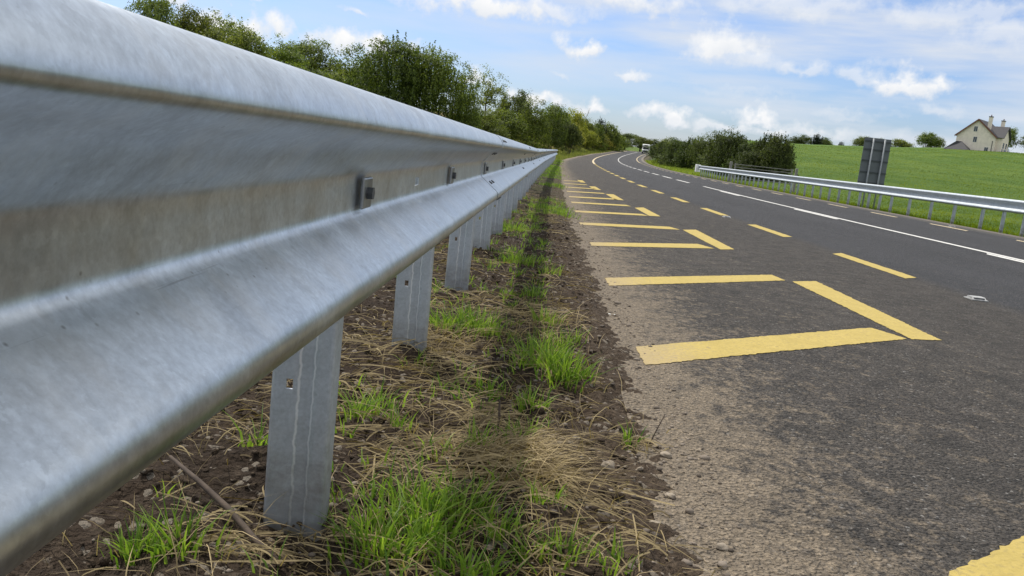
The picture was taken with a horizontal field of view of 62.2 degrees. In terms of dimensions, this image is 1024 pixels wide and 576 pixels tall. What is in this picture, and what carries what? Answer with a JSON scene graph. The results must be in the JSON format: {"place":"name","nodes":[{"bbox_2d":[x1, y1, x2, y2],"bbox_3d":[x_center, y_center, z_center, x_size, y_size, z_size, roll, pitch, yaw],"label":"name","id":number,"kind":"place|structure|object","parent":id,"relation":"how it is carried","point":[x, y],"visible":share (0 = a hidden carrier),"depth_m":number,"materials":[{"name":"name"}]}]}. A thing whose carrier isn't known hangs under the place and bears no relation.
{"place":"outdoors","nodes":[
{"label":"outdoors","id":0,"kind":"place"},
{"bbox_2d":[7,160,703,575],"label":"soil verge","id":1,"kind":"structure","parent":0,"point":[239,468],"depth_m":1.83,"materials":[{"name":"brown soil"}]},
{"bbox_2d":[169,455,278,557],"bbox_3d":[-0.504,0.380,1.478,0.371,0.066,0.015,14,12,40],"label":"twig","id":2,"kind":"object","parent":1,"relation":"on","point":[225,505],"visible":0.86,"depth_m":1.47,"materials":[{"name":"brown wood"}]},
{"bbox_2d":[0,0,557,575],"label":"crash barrier","id":3,"kind":"object","parent":1,"relation":"on","point":[196,230],"visible":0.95,"depth_m":0.64,"materials":[{"name":"metal"}]},
{"bbox_2d":[32,206,643,575],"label":"soil clods","id":4,"kind":"object","parent":1,"relation":"on","point":[105,561],"visible":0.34,"depth_m":1.78,"materials":[{"name":"brown soil"}]},
{"bbox_2d":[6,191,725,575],"bbox_3d":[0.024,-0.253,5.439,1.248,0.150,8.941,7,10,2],"label":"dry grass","id":5,"kind":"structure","parent":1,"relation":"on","point":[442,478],"depth_m":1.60,"materials":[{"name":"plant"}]},
{"bbox_2d":[160,298,676,574],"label":"hay","id":6,"kind":"object","parent":1,"relation":"on","point":[531,449],"visible":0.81,"depth_m":1.82,"materials":[{"name":"plant"}]},
{"bbox_2d":[92,201,762,575],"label":"gravel","id":7,"kind":"structure","parent":1,"relation":"on","point":[720,563],"depth_m":2.06,"materials":[{"name":"gravel"}]},
{"bbox_2d":[497,400,500,430],"bbox_3d":[-0.031,0.314,2.050,0.010,0.089,0.013,9,10,18],"label":"twig","id":8,"kind":"object","parent":1,"relation":"on","point":[499,411],"visible":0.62,"depth_m":2.05,"materials":[{"name":"wood"}]},
{"bbox_2d":[600,460,614,469],"bbox_3d":[0.218,0.404,1.919,0.028,0.029,0.033,20,7,42],"label":"stone","id":9,"kind":"object","parent":1,"relation":"on","point":[606,465],"visible":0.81,"depth_m":1.91,"materials":[{"name":"beige stone"}]},
{"bbox_2d":[649,414,664,443],"bbox_3d":[0.357,0.353,2.104,0.048,0.082,0.008,-2,12,-39],"label":"twig","id":10,"kind":"object","parent":1,"relation":"on","point":[656,430],"visible":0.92,"depth_m":2.11,"materials":[{"name":"brown wood"}]},
{"bbox_2d":[660,451,671,457],"bbox_3d":[0.370,0.402,2.042,0.026,0.016,0.035,2,10,-22],"label":"stone","id":11,"kind":"object","parent":1,"relation":"on","point":[666,454],"visible":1,"depth_m":2.03,"materials":[{"name":"beige stone"}]},
{"bbox_2d":[664,492,675,498],"bbox_3d":[0.333,0.439,1.798,0.026,0.013,0.022,14,12,38],"label":"stone","id":12,"kind":"object","parent":1,"relation":"on","point":[669,495],"visible":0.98,"depth_m":1.79,"materials":[{"name":"beige stone"}]},
{"bbox_2d":[716,543,727,550],"bbox_3d":[0.393,0.483,1.579,0.028,0.013,0.022,22,20,2],"label":"stone","id":13,"kind":"object","parent":1,"relation":"on","point":[722,546],"visible":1,"depth_m":1.57,"materials":[{"name":"beige stone"}]},
{"bbox_2d":[95,159,652,575],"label":"grass","id":14,"kind":"structure","parent":0,"point":[443,501],"depth_m":1.58,"materials":[{"name":"green plant"}]},
{"bbox_2d":[98,0,1023,152],"label":"sky","id":15,"kind":"structure","parent":0,"point":[836,70],"materials":[{"name":"blue"}]},
{"bbox_2d":[646,160,733,179],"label":"verge grass","id":16,"kind":"structure","parent":0,"point":[690,171],"depth_m":82.56,"materials":[{"name":"green plant"}]},
{"bbox_2d":[439,112,1023,236],"bbox_3d":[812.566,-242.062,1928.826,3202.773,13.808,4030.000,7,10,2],"label":"terrain","id":17,"kind":"structure","parent":0,"point":[999,166],"depth_m":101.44,"materials":[{"name":"green plant"}]},
{"bbox_2d":[123,0,181,27],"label":"tree","id":18,"kind":"object","parent":17,"relation":"on","point":[159,10],"visible":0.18,"depth_m":73.24,"materials":[{"name":"green plant"}]},
{"bbox_2d":[172,3,215,34],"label":"tree","id":19,"kind":"object","parent":17,"relation":"on","point":[186,23],"visible":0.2,"depth_m":76.84,"materials":[{"name":"green plant"}]},
{"bbox_2d":[181,25,245,48],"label":"tree","id":20,"kind":"object","parent":17,"relation":"on","point":[211,34],"visible":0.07,"depth_m":75.10,"materials":[{"name":"green plant"}]},
{"bbox_2d":[199,8,236,41],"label":"tree","id":21,"kind":"object","parent":17,"relation":"on","point":[217,20],"visible":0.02,"depth_m":79.95,"materials":[{"name":"green plant"}]},
{"bbox_2d":[211,14,277,58],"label":"tree","id":22,"kind":"object","parent":17,"relation":"on","point":[250,47],"visible":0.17,"depth_m":80.72,"materials":[{"name":"green plant"}]},
{"bbox_2d":[232,17,278,59],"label":"tree","id":23,"kind":"object","parent":17,"relation":"on","point":[255,34],"visible":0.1,"depth_m":80.23,"materials":[{"name":"green plant"}]},
{"bbox_2d":[260,33,310,66],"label":"tree","id":24,"kind":"object","parent":17,"relation":"on","point":[288,57],"visible":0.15,"depth_m":86.39,"materials":[{"name":"green plant"}]},
{"bbox_2d":[273,33,337,76],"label":"tree","id":25,"kind":"object","parent":17,"relation":"on","point":[308,49],"visible":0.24,"depth_m":91.37,"materials":[{"name":"green plant"}]},
{"bbox_2d":[282,61,333,78],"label":"tree","id":26,"kind":"object","parent":17,"relation":"on","point":[303,68],"visible":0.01,"depth_m":76.49,"materials":[{"name":"green plant"}]},
{"bbox_2d":[308,45,335,74],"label":"tree","id":27,"kind":"object","parent":17,"relation":"on","point":[325,61],"visible":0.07,"depth_m":94.89,"materials":[{"name":"green plant"}]},
{"bbox_2d":[323,65,350,80],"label":"tree","id":28,"kind":"object","parent":17,"relation":"on","point":[333,73],"visible":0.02,"depth_m":78.17,"materials":[{"name":"green plant"}]},
{"bbox_2d":[327,53,346,72],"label":"tree","id":29,"kind":"object","parent":17,"relation":"on","point":[335,65],"visible":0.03,"depth_m":97.17,"materials":[{"name":"green plant"}]},
{"bbox_2d":[322,65,358,78],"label":"tree","id":30,"kind":"object","parent":17,"relation":"on","point":[338,71],"visible":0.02,"depth_m":87.95,"materials":[{"name":"green plant"}]},
{"bbox_2d":[325,44,394,95],"bbox_3d":[-10.989,-14.658,63.807,6.072,7.386,6.092,15,13,41],"label":"shrub","id":31,"kind":"object","parent":17,"relation":"on","point":[350,72],"visible":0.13,"depth_m":63.19,"materials":[{"name":"green plant"}]},
{"bbox_2d":[342,29,440,112],"bbox_3d":[-8.481,-14.313,61.055,7.347,8.325,7.101,2,10,-24],"label":"shrub","id":32,"kind":"object","parent":17,"relation":"on","point":[390,70],"visible":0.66,"depth_m":59.43,"materials":[{"name":"green plant"}]},
{"bbox_2d":[387,40,474,122],"bbox_3d":[-6.040,-14.024,62.015,6.679,8.008,6.455,6,10,-2],"label":"shrub","id":33,"kind":"object","parent":17,"relation":"on","point":[443,77],"visible":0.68,"depth_m":60.78,"materials":[{"name":"green plant"}]},
{"bbox_2d":[445,66,483,128],"bbox_3d":[-3.833,-13.325,63.388,3.598,6.939,3.610,3,10,-20],"label":"shrub","id":34,"kind":"object","parent":17,"relation":"on","point":[471,114],"visible":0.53,"depth_m":62.97,"materials":[{"name":"green plant"}]},
{"bbox_2d":[466,108,509,138],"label":"shrub","id":35,"kind":"object","parent":17,"relation":"on","point":[489,126],"visible":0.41,"depth_m":83.12,"materials":[{"name":"green plant"}]},
{"bbox_2d":[472,64,512,114],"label":"tree","id":36,"kind":"object","parent":17,"relation":"on","point":[488,92],"visible":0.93,"depth_m":117.98,"materials":[{"name":"green plant"}]},
{"bbox_2d":[495,96,514,113],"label":"tree","id":37,"kind":"object","parent":17,"relation":"on","point":[508,106],"visible":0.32,"depth_m":126.91,"materials":[{"name":"green plant"}]},
{"bbox_2d":[484,105,538,146],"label":"shrub","id":38,"kind":"object","parent":17,"relation":"on","point":[511,120],"visible":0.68,"depth_m":92.80,"materials":[{"name":"green plant"}]},
{"bbox_2d":[506,89,532,134],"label":"tree","id":39,"kind":"object","parent":17,"relation":"on","point":[518,100],"visible":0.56,"depth_m":128.57,"materials":[{"name":"green plant"}]},
{"bbox_2d":[509,94,553,148],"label":"shrub","id":40,"kind":"object","parent":17,"relation":"on","point":[536,121],"visible":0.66,"depth_m":96.37,"materials":[{"name":"green plant"}]},
{"bbox_2d":[533,103,570,149],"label":"shrub","id":41,"kind":"object","parent":17,"relation":"on","point":[557,134],"visible":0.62,"depth_m":105.19,"materials":[{"name":"green plant"}]},
{"bbox_2d":[541,102,571,141],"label":"shrub","id":42,"kind":"object","parent":17,"relation":"on","point":[553,113],"visible":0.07,"depth_m":146.17,"materials":[{"name":"green plant"}]},
{"bbox_2d":[553,119,584,153],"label":"shrub","id":43,"kind":"object","parent":17,"relation":"on","point":[574,131],"visible":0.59,"depth_m":119.36,"materials":[{"name":"green plant"}]},
{"bbox_2d":[510,130,627,161],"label":"bank grass","id":44,"kind":"structure","parent":17,"relation":"on","point":[561,155],"depth_m":137.89,"materials":[{"name":"green plant"}]},
{"bbox_2d":[566,122,586,148],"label":"shrub","id":45,"kind":"object","parent":17,"relation":"on","point":[580,128],"visible":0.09,"depth_m":156.44,"materials":[{"name":"green plant"}]},
{"bbox_2d":[566,107,588,135],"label":"tree","id":46,"kind":"object","parent":17,"relation":"on","point":[578,118],"visible":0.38,"depth_m":163.41,"materials":[{"name":"green plant"}]},
{"bbox_2d":[582,116,598,145],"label":"shrub","id":47,"kind":"object","parent":17,"relation":"on","point":[590,126],"visible":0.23,"depth_m":183.19,"materials":[{"name":"green plant"}]},
{"bbox_2d":[582,130,601,148],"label":"shrub","id":48,"kind":"object","parent":17,"relation":"on","point":[591,139],"visible":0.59,"depth_m":177.59,"materials":[{"name":"green plant"}]},
{"bbox_2d":[590,122,609,150],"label":"shrub","id":49,"kind":"object","parent":17,"relation":"on","point":[602,136],"visible":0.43,"depth_m":187.54,"materials":[{"name":"green plant"}]},
{"bbox_2d":[594,118,606,135],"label":"tree","id":50,"kind":"object","parent":17,"relation":"on","point":[602,122],"visible":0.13,"depth_m":207.04,"materials":[{"name":"green plant"}]},
{"bbox_2d":[590,132,613,150],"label":"shrub","id":51,"kind":"object","parent":17,"relation":"on","point":[608,143],"visible":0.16,"depth_m":197.91,"materials":[{"name":"green plant"}]},
{"bbox_2d":[603,121,624,151],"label":"shrub","id":52,"kind":"object","parent":17,"relation":"on","point":[613,134],"visible":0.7,"depth_m":208.57,"materials":[{"name":"green plant"}]},
{"bbox_2d":[614,137,630,148],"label":"tree","id":53,"kind":"object","parent":17,"relation":"on","point":[624,142],"visible":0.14,"depth_m":251.83,"materials":[{"name":"green plant"}]},
{"bbox_2d":[618,133,645,149],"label":"tree","id":54,"kind":"object","parent":17,"relation":"on","point":[628,137],"visible":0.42,"depth_m":277.81,"materials":[{"name":"green plant"}]},
{"bbox_2d":[630,135,654,151],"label":"tree","id":55,"kind":"object","parent":17,"relation":"on","point":[645,140],"visible":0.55,"depth_m":292.30,"materials":[{"name":"green plant"}]},
{"bbox_2d":[647,138,659,146],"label":"tree","id":56,"kind":"object","parent":17,"relation":"on","point":[653,144],"visible":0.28,"depth_m":311.61,"materials":[{"name":"green plant"}]},
{"bbox_2d":[645,136,672,164],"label":"shrub","id":57,"kind":"object","parent":17,"relation":"on","point":[656,150],"visible":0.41,"depth_m":108.96,"materials":[{"name":"green plant"}]},
{"bbox_2d":[647,137,695,166],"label":"shrub","id":58,"kind":"object","parent":17,"relation":"on","point":[668,156],"visible":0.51,"depth_m":103.11,"materials":[{"name":"green plant"}]},
{"bbox_2d":[668,136,699,168],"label":"shrub","id":59,"kind":"object","parent":17,"relation":"on","point":[683,149],"visible":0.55,"depth_m":96.50,"materials":[{"name":"green plant"}]},
{"bbox_2d":[685,133,714,170],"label":"shrub","id":60,"kind":"object","parent":17,"relation":"on","point":[697,146],"visible":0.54,"depth_m":92.63,"materials":[{"name":"green plant"}]},
{"bbox_2d":[692,130,730,174],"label":"shrub","id":61,"kind":"object","parent":17,"relation":"on","point":[705,160],"visible":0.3,"depth_m":87.55,"materials":[{"name":"green plant"}]},
{"bbox_2d":[728,161,732,181],"bbox_3d":[14.435,-7.527,56.273,0.160,1.750,0.160,7,10,2],"label":"gate post","id":62,"kind":"object","parent":17,"relation":"on","point":[730,165],"visible":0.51,"depth_m":56.13,"materials":[{"name":"grey wood"}]},
{"bbox_2d":[711,125,750,174],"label":"shrub","id":63,"kind":"object","parent":17,"relation":"on","point":[724,149],"visible":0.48,"depth_m":84.49,"materials":[{"name":"green plant"}]},
{"bbox_2d":[722,139,767,176],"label":"shrub","id":64,"kind":"object","parent":17,"relation":"on","point":[745,146],"visible":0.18,"depth_m":82.47,"materials":[{"name":"green plant"}]},
{"bbox_2d":[727,149,772,180],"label":"shrub","id":65,"kind":"object","parent":17,"relation":"on","point":[743,159],"visible":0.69,"depth_m":77.35,"materials":[{"name":"green plant"}]},
{"bbox_2d":[733,163,792,184],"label":"field gate","id":66,"kind":"structure","parent":17,"relation":"on","point":[735,167],"depth_m":56.38,"materials":[{"name":"grey metal"}]},
{"bbox_2d":[748,130,784,179],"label":"shrub","id":67,"kind":"object","parent":17,"relation":"on","point":[760,144],"visible":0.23,"depth_m":78.35,"materials":[{"name":"green plant"}]},
{"bbox_2d":[756,132,798,181],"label":"shrub","id":68,"kind":"object","parent":17,"relation":"on","point":[778,148],"visible":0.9,"depth_m":75.36,"materials":[{"name":"green plant"}]},
{"bbox_2d":[792,168,797,192],"bbox_3d":[18.899,-7.105,56.655,0.160,1.750,0.160,7,10,2],"label":"gate post","id":69,"kind":"object","parent":17,"relation":"on","point":[794,184],"visible":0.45,"depth_m":56.62,"materials":[{"name":"grey wood"}]},
{"bbox_2d":[788,136,807,143],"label":"tree","id":70,"kind":"object","parent":17,"relation":"on","point":[795,140],"visible":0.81,"depth_m":319.20,"materials":[{"name":"green plant"}]},
{"bbox_2d":[793,133,811,143],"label":"tree","id":71,"kind":"object","parent":17,"relation":"on","point":[805,139],"visible":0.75,"depth_m":320.49,"materials":[{"name":"green plant"}]},
{"bbox_2d":[810,134,823,144],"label":"tree","id":72,"kind":"object","parent":17,"relation":"on","point":[817,140],"visible":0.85,"depth_m":318.22,"materials":[{"name":"green plant"}]},
{"bbox_2d":[822,137,832,144],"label":"tree","id":73,"kind":"object","parent":17,"relation":"on","point":[826,141],"visible":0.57,"depth_m":322.64,"materials":[{"name":"green plant"}]},
{"bbox_2d":[695,164,1023,236],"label":"crash barrier","id":74,"kind":"object","parent":17,"relation":"on","point":[984,203],"visible":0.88,"depth_m":27.30,"materials":[{"name":"white metal"}]},
{"bbox_2d":[852,136,870,145],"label":"tree","id":75,"kind":"object","parent":17,"relation":"on","point":[859,141],"visible":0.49,"depth_m":288.66,"materials":[{"name":"green plant"}]},
{"bbox_2d":[857,137,891,209],"bbox_3d":[13.168,-3.932,31.047,1.000,3.060,0.127,6,10,-4],"label":"road sign","id":76,"kind":"object","parent":17,"relation":"on","point":[874,160],"visible":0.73,"depth_m":30.96,"materials":[{"name":"metal"}]},
{"bbox_2d":[891,139,913,146],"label":"tree","id":77,"kind":"object","parent":17,"relation":"on","point":[900,143],"visible":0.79,"depth_m":287.21,"materials":[{"name":"green plant"}]},
{"bbox_2d":[913,131,942,147],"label":"tree","id":78,"kind":"object","parent":17,"relation":"on","point":[927,140],"visible":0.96,"depth_m":250.76,"materials":[{"name":"green plant"}]},
{"bbox_2d":[926,136,946,147],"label":"tree","id":79,"kind":"object","parent":17,"relation":"on","point":[942,143],"visible":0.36,"depth_m":252.37,"materials":[{"name":"green plant"}]},
{"bbox_2d":[943,115,1010,151],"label":"house","id":80,"kind":"structure","parent":17,"relation":"on","point":[980,135],"depth_m":194.30,"materials":[{"name":"paint"}]},
{"bbox_2d":[1007,126,1018,151],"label":"tree","id":81,"kind":"object","parent":17,"relation":"on","point":[1013,137],"visible":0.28,"depth_m":214.58,"materials":[{"name":"green plant"}]},
{"bbox_2d":[1016,136,1023,147],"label":"tree","id":82,"kind":"object","parent":17,"relation":"on","point":[1021,143],"visible":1,"depth_m":213.53,"materials":[{"name":"green plant"}]},
{"bbox_2d":[559,150,1023,575],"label":"road","id":83,"kind":"structure","parent":0,"point":[845,382],"depth_m":3.17,"materials":[{"name":"grey asphalt"}]},
{"bbox_2d":[642,144,649,152],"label":"van","id":84,"kind":"object","parent":83,"relation":"on","point":[644,148],"visible":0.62,"depth_m":215.75,"materials":[{"name":"white paint"}]},
{"bbox_2d":[964,295,987,301],"bbox_3d":[3.163,0.067,5.778,0.110,0.022,0.120,7,10,2],"label":"road stud","id":85,"kind":"object","parent":83,"relation":"on","point":[976,298],"visible":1,"depth_m":5.74,"materials":[{"name":"white plastic"}]},
{"bbox_2d":[650,160,1023,235],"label":"roadside grass","id":86,"kind":"structure","parent":0,"point":[884,210],"depth_m":30.38,"materials":[{"name":"green plant"}]}
]}

